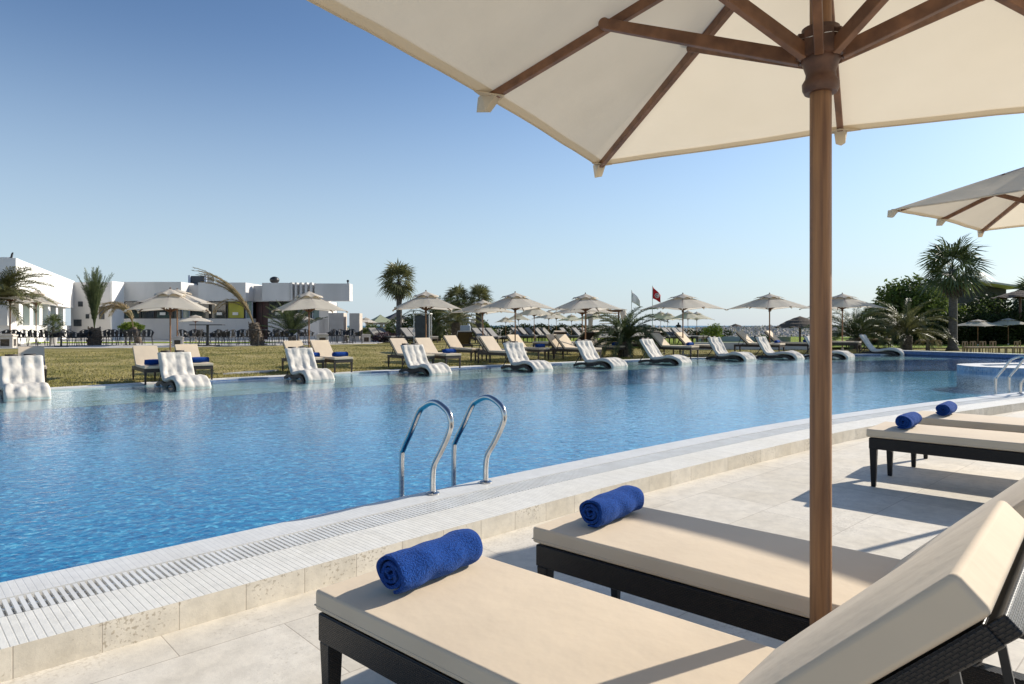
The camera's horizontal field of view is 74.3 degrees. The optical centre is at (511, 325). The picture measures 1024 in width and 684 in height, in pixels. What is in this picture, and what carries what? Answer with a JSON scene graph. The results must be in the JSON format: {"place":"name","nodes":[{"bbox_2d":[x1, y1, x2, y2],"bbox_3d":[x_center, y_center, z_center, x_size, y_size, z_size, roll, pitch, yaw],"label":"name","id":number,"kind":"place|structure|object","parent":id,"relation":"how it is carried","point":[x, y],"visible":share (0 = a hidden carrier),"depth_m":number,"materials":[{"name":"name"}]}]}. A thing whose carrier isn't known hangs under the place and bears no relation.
{"place":"outdoors","nodes":[
{"label":"outdoors","id":0,"kind":"place"},
{"bbox_2d":[0,338,385,348],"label":"terrace","id":1,"kind":"structure","parent":0,"point":[163,345],"depth_m":38.74,"materials":[{"name":"stone"}]},
{"bbox_2d":[0,334,17,347],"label":"stone side table","id":2,"kind":"object","parent":1,"relation":"on","point":[8,340],"visible":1,"depth_m":31.30,"materials":[{"name":"stone"}]},
{"bbox_2d":[0,288,49,333],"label":"parasol","id":3,"kind":"object","parent":1,"relation":"on","point":[12,298],"visible":0.41,"depth_m":33.47,"materials":[{"name":"beige fabric"}]},
{"bbox_2d":[0,266,55,326],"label":"date palm","id":4,"kind":"object","parent":1,"relation":"on","point":[8,283],"visible":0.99,"depth_m":32.28,"materials":[{"name":"green plant"}]},
{"bbox_2d":[0,257,74,343],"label":"wing building","id":5,"kind":"structure","parent":1,"relation":"on","point":[62,292],"depth_m":42.81,"materials":[{"name":"paint"}]},
{"bbox_2d":[12,291,62,343],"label":"parasol","id":6,"kind":"object","parent":1,"relation":"on","point":[36,304],"visible":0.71,"depth_m":36.87,"materials":[{"name":"beige fabric"}]},
{"bbox_2d":[49,338,56,343],"bbox_3d":[-25.141,0.840,37.000,0.440,0.380,0.440,0,0,0],"label":"plant pot","id":7,"kind":"object","parent":1,"relation":"on","point":[54,342],"visible":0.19,"depth_m":36.87,"materials":[{"name":"paint"}]},
{"bbox_2d":[37,313,66,336],"bbox_3d":[-25.171,0.161,37.026,1.584,1.760,1.470,0,0,0],"label":"fan palm","id":8,"kind":"object","parent":7,"relation":"in","point":[53,319],"visible":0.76,"depth_m":36.96,"materials":[{"name":"green plant"}]},
{"bbox_2d":[76,266,113,344],"bbox_3d":[-22.003,-1.044,35.516,1.442,4.248,1.726,0,0,33],"label":"date palm","id":9,"kind":"object","parent":1,"relation":"on","point":[93,289],"visible":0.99,"depth_m":35.31,"materials":[{"name":"green plant"}]},
{"bbox_2d":[71,281,123,339],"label":"block building","id":10,"kind":"structure","parent":1,"relation":"on","point":[81,318],"depth_m":54.60,"materials":[{"name":"paint"}]},
{"bbox_2d":[134,288,215,344],"bbox_3d":[-17.848,-0.482,36.000,3.201,3.024,3.202,0,0,-10],"label":"parasol","id":11,"kind":"object","parent":1,"relation":"on","point":[195,299],"visible":0.38,"depth_m":35.80,"materials":[{"name":"beige fabric"}]},
{"bbox_2d":[260,301,327,340],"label":"date palm","id":12,"kind":"object","parent":1,"relation":"on","point":[291,322],"visible":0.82,"depth_m":40.18,"materials":[{"name":"green plant"}]},
{"bbox_2d":[124,282,352,338],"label":"restaurant building","id":13,"kind":"structure","parent":0,"point":[259,299],"depth_m":50.20,"materials":[{"name":"paint"}]},
{"bbox_2d":[211,302,226,318],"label":"window","id":14,"kind":"structure","parent":13,"relation":"in","point":[223,308],"depth_m":50.36,"materials":[{"name":"glass"}]},
{"bbox_2d":[227,302,244,318],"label":"window","id":15,"kind":"structure","parent":13,"relation":"in","point":[232,307],"depth_m":50.36,"materials":[{"name":"glass"}]},
{"bbox_2d":[256,302,268,338],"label":"doorway","id":16,"kind":"structure","parent":13,"relation":"in","point":[261,307],"depth_m":50.90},
{"bbox_2d":[329,313,346,340],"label":"pillar","id":17,"kind":"structure","parent":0,"point":[337,321],"depth_m":44.00,"materials":[{"name":"beige paint"}]},
{"bbox_2d":[349,313,361,340],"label":"pillar","id":18,"kind":"structure","parent":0,"point":[355,321],"depth_m":44.00,"materials":[{"name":"beige paint"}]},
{"bbox_2d":[0,359,781,411],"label":"pool shelf","id":19,"kind":"object","parent":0,"point":[224,391],"visible":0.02,"depth_m":13.41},
{"bbox_2d":[0,354,50,401],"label":"pool chaise","id":20,"kind":"object","parent":19,"relation":"on","point":[22,377],"visible":0.96,"depth_m":12.64,"materials":[{"name":"fabric"}]},
{"bbox_2d":[156,350,211,391],"bbox_3d":[-7.012,0.965,14.409,0.688,0.837,1.464,0,0,-43],"label":"pool chaise","id":21,"kind":"object","parent":19,"relation":"on","point":[177,369],"visible":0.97,"depth_m":14.54,"materials":[{"name":"fabric"}]},
{"bbox_2d":[284,346,334,383],"bbox_3d":[-4.900,0.957,16.311,0.706,0.859,1.499,0,0,-38],"label":"pool chaise","id":22,"kind":"object","parent":19,"relation":"on","point":[302,364],"visible":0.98,"depth_m":16.49,"materials":[{"name":"fabric"}]},
{"bbox_2d":[399,343,451,376],"bbox_3d":[-2.380,0.946,18.545,0.731,0.890,1.554,0,0,-42],"label":"pool chaise","id":23,"kind":"object","parent":19,"relation":"on","point":[415,357],"visible":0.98,"depth_m":18.64,"materials":[{"name":"plastic"}]},
{"bbox_2d":[50,353,889,392],"bbox_3d":[-6.147,1.298,14.722,55.996,0.085,4.251,0,0,-38],"label":"coping","id":24,"kind":"object","parent":19,"relation":"on","point":[107,385],"visible":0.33,"depth_m":16.31,"materials":[{"name":"stone"}]},
{"bbox_2d":[501,341,552,372],"bbox_3d":[0.447,0.936,20.081,0.753,0.917,1.605,0,0,-38],"label":"pool chaise","id":25,"kind":"object","parent":19,"relation":"on","point":[517,357],"visible":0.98,"depth_m":20.20,"materials":[{"name":"plastic"}]},
{"bbox_2d":[573,339,627,367],"bbox_3d":[2.821,0.927,21.548,0.774,0.942,1.644,0,0,-43],"label":"pool chaise","id":26,"kind":"object","parent":19,"relation":"on","point":[588,353],"visible":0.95,"depth_m":21.59,"materials":[{"name":"plastic"}]},
{"bbox_2d":[638,338,691,363],"bbox_3d":[5.310,0.919,23.432,1.691,0.965,0.793,0,0,43],"label":"pool chaise","id":27,"kind":"object","parent":19,"relation":"on","point":[653,352],"visible":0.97,"depth_m":23.40,"materials":[{"name":"plastic"}]},
{"bbox_2d":[705,336,755,359],"bbox_3d":[8.333,0.910,25.740,0.812,0.988,1.725,0,0,-42],"label":"pool chaise","id":28,"kind":"object","parent":19,"relation":"on","point":[718,347],"visible":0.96,"depth_m":25.77,"materials":[{"name":"plastic"}]},
{"bbox_2d":[754,335,803,358],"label":"pool chaise","id":29,"kind":"object","parent":19,"relation":"on","point":[765,347],"visible":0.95,"depth_m":26.61,"materials":[{"name":"plastic"}]},
{"bbox_2d":[803,335,854,358],"bbox_3d":[12.732,0.897,27.178,1.793,1.024,0.841,0,0,43],"label":"pool chaise","id":30,"kind":"object","parent":19,"relation":"on","point":[841,354],"visible":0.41,"depth_m":26.70,"materials":[{"name":"plastic"}]},
{"bbox_2d":[858,334,904,354],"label":"pool chaise","id":31,"kind":"object","parent":19,"relation":"on","point":[869,345],"visible":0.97,"depth_m":30.11,"materials":[{"name":"plastic"}]},
{"bbox_2d":[63,354,879,392],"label":"pool walls","id":32,"kind":"structure","parent":0,"point":[450,368],"depth_m":18.67,"materials":[{"name":"blue tile"}]},
{"bbox_2d":[895,350,1023,363],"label":"pool end wall","id":33,"kind":"structure","parent":32,"relation":"attached to","point":[966,354],"depth_m":27.72,"materials":[{"name":"blue tile"}]},
{"bbox_2d":[0,359,990,582],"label":"pool floor","id":34,"kind":"structure","parent":0,"point":[28,549],"depth_m":8.50,"materials":[{"name":"tile"}]},
{"bbox_2d":[0,336,1022,389],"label":"lawn ground","id":35,"kind":"structure","parent":0,"point":[100,359],"depth_m":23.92,"materials":[{"name":"plant"}]},
{"bbox_2d":[18,346,46,381],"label":"sun lounger","id":36,"kind":"object","parent":35,"relation":"on","point":[38,350],"visible":0.41,"depth_m":15.37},
{"bbox_2d":[89,300,142,342],"bbox_3d":[-22.665,-0.156,39.128,2.837,2.625,1.649,0,0,0],"label":"date palm","id":37,"kind":"object","parent":35,"relation":"on","point":[122,307],"visible":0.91,"depth_m":38.91,"materials":[{"name":"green plant"}]},
{"bbox_2d":[132,346,159,384],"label":"sun lounger","id":38,"kind":"object","parent":35,"relation":"on","point":[141,354],"visible":0.75,"depth_m":15.44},
{"bbox_2d":[124,287,210,350],"bbox_3d":[-8.553,0.154,16.900,1.749,2.232,1.749,0,0,-20],"label":"parasol","id":39,"kind":"object","parent":35,"relation":"on","point":[170,300],"visible":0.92,"depth_m":16.52,"materials":[{"name":"fabric"}]},
{"bbox_2d":[174,344,212,379],"bbox_3d":[-7.610,0.865,16.104,0.508,0.810,1.614,0,0,-38],"label":"sun lounger","id":40,"kind":"object","parent":35,"relation":"on","point":[193,349],"visible":0.49,"depth_m":16.48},
{"bbox_2d":[192,267,267,344],"bbox_3d":[-14.855,-0.959,35.500,4.003,4.220,1.080,0,0,0],"label":"date palm","id":41,"kind":"object","parent":35,"relation":"on","point":[253,328],"visible":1,"depth_m":35.37,"materials":[{"name":"green plant"}]},
{"bbox_2d":[281,341,324,370],"bbox_3d":[-5.709,0.847,18.403,0.531,0.845,1.685,0,0,-39],"label":"sun lounger","id":42,"kind":"object","parent":35,"relation":"on","point":[296,344],"visible":0.42,"depth_m":18.79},
{"bbox_2d":[271,290,347,347],"bbox_3d":[-5.887,0.116,19.582,1.829,2.309,1.829,0,1,-28],"label":"parasol","id":43,"kind":"object","parent":35,"relation":"on","point":[308,301],"visible":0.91,"depth_m":19.17,"materials":[{"name":"beige fabric"}]},
{"bbox_2d":[309,340,352,372],"bbox_3d":[-5.020,0.843,18.646,0.536,0.854,1.703,0,0,-40],"label":"sun lounger","id":44,"kind":"object","parent":35,"relation":"on","point":[323,348],"visible":0.71,"depth_m":18.88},
{"bbox_2d":[376,259,418,335],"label":"fan palm","id":45,"kind":"object","parent":35,"relation":"on","point":[398,290],"visible":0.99,"depth_m":43.67,"materials":[{"name":"green plant"}]},
{"bbox_2d":[387,338,434,366],"bbox_3d":[-3.042,0.830,20.247,0.553,0.880,1.754,0,0,-41],"label":"sun lounger","id":46,"kind":"object","parent":35,"relation":"on","point":[395,343],"visible":0.51,"depth_m":20.51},
{"bbox_2d":[392,290,461,363],"bbox_3d":[-2.881,0.037,22.600,2.109,2.465,2.109,0,0,-14],"label":"parasol","id":47,"kind":"object","parent":35,"relation":"on","point":[425,300],"visible":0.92,"depth_m":22.10,"materials":[{"name":"beige fabric"}]},
{"bbox_2d":[414,338,460,367],"bbox_3d":[-2.298,0.825,20.540,0.558,0.890,1.773,0,0,-42],"label":"sun lounger","id":48,"kind":"object","parent":35,"relation":"on","point":[428,346],"visible":0.71,"depth_m":20.68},
{"bbox_2d":[442,335,482,360],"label":"sun lounger","id":49,"kind":"object","parent":35,"relation":"on","point":[452,341],"visible":0.83,"depth_m":25.12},
{"bbox_2d":[457,331,472,352],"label":"sun lounger","id":50,"kind":"object","parent":35,"relation":"on","point":[464,338],"visible":0.61,"depth_m":28.89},
{"bbox_2d":[464,283,493,339],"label":"fan palm","id":51,"kind":"object","parent":35,"relation":"on","point":[477,292],"visible":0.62,"depth_m":49.72,"materials":[{"name":"green plant"}]},
{"bbox_2d":[449,299,516,335],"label":"parasol","id":52,"kind":"object","parent":35,"relation":"on","point":[476,305],"visible":0.85,"depth_m":29.66,"materials":[{"name":"beige fabric"}]},
{"bbox_2d":[477,336,526,362],"bbox_3d":[-0.338,0.814,22.153,0.573,0.913,1.819,0,0,-43],"label":"sun lounger","id":53,"kind":"object","parent":35,"relation":"on","point":[491,346],"visible":0.82,"depth_m":22.45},
{"bbox_2d":[443,323,570,336],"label":"hedge","id":54,"kind":"object","parent":35,"relation":"on","point":[509,326],"visible":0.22,"depth_m":59.84,"materials":[{"name":"green plant"}]},
{"bbox_2d":[474,291,556,340],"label":"parasol","id":55,"kind":"object","parent":35,"relation":"on","point":[515,301],"visible":0.88,"depth_m":24.57,"materials":[{"name":"beige fabric"}]},
{"bbox_2d":[505,335,549,359],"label":"sun lounger","id":56,"kind":"object","parent":35,"relation":"on","point":[510,338],"visible":0.71,"depth_m":24.90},
{"bbox_2d":[513,308,554,345],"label":"parasol","id":57,"kind":"object","parent":35,"relation":"on","point":[536,312],"visible":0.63,"depth_m":37.56,"materials":[{"name":"beige fabric"}]},
{"bbox_2d":[544,334,581,359],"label":"sun lounger","id":58,"kind":"object","parent":35,"relation":"on","point":[552,340],"visible":0.42,"depth_m":25.62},
{"bbox_2d":[553,334,601,358],"bbox_3d":[2.389,0.800,24.906,0.590,0.940,1.872,0,0,-44],"label":"sun lounger","id":59,"kind":"object","parent":35,"relation":"on","point":[565,342],"visible":0.83,"depth_m":25.16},
{"bbox_2d":[551,309,615,352],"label":"parasol","id":60,"kind":"object","parent":35,"relation":"on","point":[579,311],"visible":0.45,"depth_m":30.12,"materials":[{"name":"beige fabric"}]},
{"bbox_2d":[548,292,624,358],"bbox_3d":[2.783,0.008,25.600,2.202,2.525,2.202,0,0,-18],"label":"parasol","id":61,"kind":"object","parent":35,"relation":"on","point":[585,302],"visible":0.9,"depth_m":25.12,"materials":[{"name":"beige fabric"}]},
{"bbox_2d":[586,309,625,344],"bbox_3d":[4.677,0.187,33.972,2.052,2.026,1.863,0,0,0],"label":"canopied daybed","id":62,"kind":"object","parent":35,"relation":"on","point":[622,313],"visible":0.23,"depth_m":33.16,"materials":[{"name":"white wood"}]},
{"bbox_2d":[579,306,669,357],"bbox_3d":[4.553,0.466,27.441,3.816,2.590,3.554,0,0,0],"label":"date palm","id":63,"kind":"object","parent":35,"relation":"on","point":[623,332],"visible":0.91,"depth_m":27.14,"materials":[{"name":"green plant"}]},
{"bbox_2d":[533,328,733,336],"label":"hedge","id":64,"kind":"object","parent":35,"relation":"on","point":[697,333],"visible":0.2,"depth_m":61.79,"materials":[{"name":"green plant"}]},
{"bbox_2d":[650,333,698,358],"bbox_3d":[6.400,0.783,26.811,1.942,0.975,0.612,0,0,44],"label":"sun lounger","id":65,"kind":"object","parent":35,"relation":"on","point":[661,342],"visible":0.94,"depth_m":26.64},
{"bbox_2d":[640,293,726,355],"bbox_3d":[7.136,-0.055,28.200,2.508,2.651,2.508,0,0,-30],"label":"parasol","id":66,"kind":"object","parent":35,"relation":"on","point":[682,302],"visible":0.98,"depth_m":27.78,"materials":[{"name":"beige fabric"}]},
{"bbox_2d":[673,332,715,355],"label":"sun lounger","id":67,"kind":"object","parent":35,"relation":"on","point":[684,340],"visible":0.41,"depth_m":28.07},
{"bbox_2d":[698,337,790,341],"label":"wall","id":68,"kind":"structure","parent":35,"relation":"on","point":[737,339],"depth_m":47.50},
{"bbox_2d":[695,342,806,349],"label":"wall","id":69,"kind":"structure","parent":35,"relation":"on","point":[728,345],"depth_m":35.20,"materials":[{"name":"paint"}]},
{"bbox_2d":[734,331,784,351],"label":"sun lounger","id":70,"kind":"object","parent":35,"relation":"on","point":[745,338],"visible":0.96,"depth_m":29.76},
{"bbox_2d":[727,293,809,352],"bbox_3d":[11.634,-0.111,30.500,2.668,2.762,2.668,0,0,-22],"label":"parasol","id":71,"kind":"object","parent":35,"relation":"on","point":[769,302],"visible":0.92,"depth_m":30.01,"materials":[{"name":"beige fabric"}]},
{"bbox_2d":[764,331,808,352],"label":"sun lounger","id":72,"kind":"object","parent":35,"relation":"on","point":[773,337],"visible":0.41,"depth_m":30.68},
{"bbox_2d":[774,316,809,341],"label":"thatched parasol","id":73,"kind":"object","parent":35,"relation":"on","point":[799,322],"visible":0.78,"depth_m":45.38,"materials":[{"name":"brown wood"}]},
{"bbox_2d":[799,293,886,350],"bbox_3d":[15.900,-0.159,32.500,2.748,2.859,2.748,0,0,-26],"label":"parasol","id":74,"kind":"object","parent":35,"relation":"on","point":[842,301],"visible":0.87,"depth_m":31.93,"materials":[{"name":"beige fabric"}]},
{"bbox_2d":[798,303,913,349],"bbox_3d":[18.299,0.464,35.952,5.454,3.313,5.204,0,0,31],"label":"date palm","id":75,"kind":"object","parent":35,"relation":"on","point":[855,324],"visible":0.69,"depth_m":35.59,"materials":[{"name":"green plant"}]},
{"bbox_2d":[861,298,958,350],"bbox_3d":[20.157,0.073,34.432,4.588,3.148,4.371,0,0,37],"label":"date palm","id":76,"kind":"object","parent":35,"relation":"on","point":[903,325],"visible":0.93,"depth_m":34.19,"materials":[{"name":"green plant"}]},
{"bbox_2d":[862,308,1023,344],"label":"hedge","id":77,"kind":"object","parent":35,"relation":"on","point":[1016,332],"visible":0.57,"depth_m":41.61,"materials":[{"name":"green plant"}]},
{"bbox_2d":[881,280,1021,309],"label":"gabled building","id":78,"kind":"structure","parent":35,"relation":"on","point":[998,289],"depth_m":56.00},
{"bbox_2d":[916,233,995,350],"bbox_3d":[21.897,-1.645,33.454,3.737,5.821,3.670,0,0,0],"label":"fan palm","id":79,"kind":"object","parent":35,"relation":"on","point":[953,283],"visible":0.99,"depth_m":33.17,"materials":[{"name":"green plant"}]},
{"bbox_2d":[958,319,1006,344],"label":"parasol","id":80,"kind":"object","parent":35,"relation":"on","point":[977,323],"visible":0.95,"depth_m":39.59,"materials":[{"name":"beige fabric"}]},
{"bbox_2d":[990,290,1023,337],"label":"thatched parasol","id":81,"kind":"object","parent":35,"relation":"on","point":[1019,294],"visible":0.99,"depth_m":41.94,"materials":[{"name":"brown wood"}]},
{"bbox_2d":[992,318,1023,344],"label":"parasol","id":82,"kind":"object","parent":35,"relation":"on","point":[1007,321],"visible":0.9,"depth_m":40.65,"materials":[{"name":"beige fabric"}]},
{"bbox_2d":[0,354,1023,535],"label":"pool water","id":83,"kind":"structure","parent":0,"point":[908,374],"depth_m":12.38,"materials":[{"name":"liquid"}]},
{"bbox_2d":[0,410,1023,683],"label":"pool deck","id":84,"kind":"structure","parent":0,"point":[902,510],"depth_m":4.48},
{"bbox_2d":[0,392,1023,682],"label":"pool kerb","id":85,"kind":"structure","parent":84,"relation":"on","point":[48,620],"depth_m":3.88,"materials":[{"name":"tile"}]},
{"bbox_2d":[399,394,506,496],"bbox_3d":[-0.478,1.412,5.355,0.634,1.714,0.700,0,0,-43],"label":"pool ladder","id":86,"kind":"object","parent":85,"relation":"attached to","point":[450,428],"visible":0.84,"depth_m":5.34,"materials":[{"name":"metal"}]},
{"bbox_2d":[994,355,1023,394],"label":"pool ladder","id":87,"kind":"object","parent":85,"relation":"attached to","point":[1010,375],"visible":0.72,"depth_m":12.90,"materials":[{"name":"metal"}]},
{"bbox_2d":[307,0,1023,624],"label":"parasol","id":88,"kind":"object","parent":84,"relation":"on","point":[599,84],"visible":1,"depth_m":2.49,"materials":[{"name":"fabric"}]},
{"bbox_2d":[314,500,1023,683],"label":"sun lounger","id":89,"kind":"object","parent":84,"relation":"on","point":[950,605],"visible":0.94,"depth_m":1.80,"materials":[{"name":"fabric"}]},
{"bbox_2d":[376,529,482,594],"bbox_3d":[-0.281,0.830,2.397,0.150,0.132,0.408,0,0,37],"label":"rolled towel","id":90,"kind":"object","parent":89,"relation":"on","point":[411,568],"visible":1,"depth_m":2.31,"materials":[{"name":"fabric"}]},
{"bbox_2d":[532,478,1023,683],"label":"sun lounger","id":91,"kind":"object","parent":84,"relation":"on","point":[755,581],"visible":0.6,"depth_m":2.60,"materials":[{"name":"fabric"}]},
{"bbox_2d":[579,485,643,527],"bbox_3d":[0.467,0.832,3.121,0.143,0.130,0.378,0,0,40],"label":"rolled towel","id":92,"kind":"object","parent":91,"relation":"on","point":[599,510],"visible":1,"depth_m":3.03,"materials":[{"name":"fabric"}]},
{"bbox_2d":[866,421,1023,486],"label":"sun lounger","id":93,"kind":"object","parent":84,"relation":"on","point":[975,444],"visible":0.97,"depth_m":5.57,"materials":[{"name":"fabric"}]},
{"bbox_2d":[895,412,921,428],"bbox_3d":[3.479,0.833,5.926,0.141,0.127,0.378,0,0,43],"label":"rolled towel","id":94,"kind":"object","parent":93,"relation":"on","point":[907,420],"visible":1,"depth_m":5.82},
{"bbox_2d":[887,167,1023,236],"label":"parasol","id":95,"kind":"object","parent":84,"relation":"on","point":[989,204],"visible":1,"depth_m":6.09,"materials":[{"name":"fabric"}]},
{"bbox_2d":[911,411,1023,466],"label":"sun lounger","id":96,"kind":"object","parent":84,"relation":"on","point":[992,423],"visible":0.52,"depth_m":6.44,"materials":[{"name":"fabric"}]},
{"bbox_2d":[935,401,956,415],"bbox_3d":[4.362,0.831,6.779,0.143,0.127,0.368,0,0,43],"label":"rolled towel","id":97,"kind":"object","parent":96,"relation":"on","point":[946,408],"visible":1,"depth_m":6.67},
{"bbox_2d":[0,0,1023,325],"label":"sky","id":98,"kind":"structure","parent":0,"point":[235,141],"materials":[{"name":"blue"}]},
{"bbox_2d":[364,326,845,336],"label":"dunes","id":99,"kind":"structure","parent":0,"point":[659,329],"depth_m":77.53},
{"bbox_2d":[347,324,849,336],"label":"dune rocks","id":100,"kind":"object","parent":99,"relation":"on","point":[777,332],"visible":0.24,"depth_m":76.99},
{"bbox_2d":[521,337,1023,347],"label":"distant lawn","id":101,"kind":"structure","parent":0,"point":[794,339],"depth_m":41.68,"materials":[{"name":"green plant"}]},
{"bbox_2d":[385,311,446,340],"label":"shrub","id":102,"kind":"object","parent":101,"relation":"on","point":[389,325],"visible":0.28,"depth_m":45.77,"materials":[{"name":"green plant"}]},
{"bbox_2d":[413,313,431,339],"bbox_3d":[-4.889,0.237,37.000,0.950,1.825,0.950,0,0,0],"label":"changing cabin","id":103,"kind":"object","parent":101,"relation":"on","point":[419,326],"visible":0.59,"depth_m":36.62,"materials":[{"name":"paint"}]},
{"bbox_2d":[402,296,468,340],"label":"date palm","id":104,"kind":"object","parent":101,"relation":"on","point":[436,316],"visible":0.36,"depth_m":45.61,"materials":[{"name":"green plant"}]},
{"bbox_2d":[441,283,469,317],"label":"fan palm","id":105,"kind":"object","parent":101,"relation":"on","point":[459,292],"visible":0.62,"depth_m":49.64,"materials":[{"name":"green plant"}]},
{"bbox_2d":[430,300,481,336],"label":"date palm","id":106,"kind":"object","parent":101,"relation":"on","point":[457,323],"visible":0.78,"depth_m":43.71,"materials":[{"name":"green plant"}]},
{"bbox_2d":[700,323,724,341],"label":"shrub","id":107,"kind":"object","parent":101,"relation":"on","point":[713,329],"visible":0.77,"depth_m":45.82,"materials":[{"name":"green plant"}]},
{"bbox_2d":[868,272,948,343],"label":"tree","id":108,"kind":"object","parent":101,"relation":"on","point":[898,294],"visible":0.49,"depth_m":43.37,"materials":[{"name":"green plant"}]},
{"bbox_2d":[944,298,1010,340],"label":"tree","id":109,"kind":"object","parent":101,"relation":"on","point":[987,310],"visible":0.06,"depth_m":46.50,"materials":[{"name":"green plant"}]},
{"bbox_2d":[962,292,1023,342],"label":"tree","id":110,"kind":"object","parent":101,"relation":"on","point":[998,310],"visible":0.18,"depth_m":45.12,"materials":[{"name":"green plant"}]},
{"bbox_2d":[957,363,1023,391],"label":"raised pool rim","id":111,"kind":"object","parent":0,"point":[987,367],"visible":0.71,"depth_m":18.58,"materials":[{"name":"tile"}]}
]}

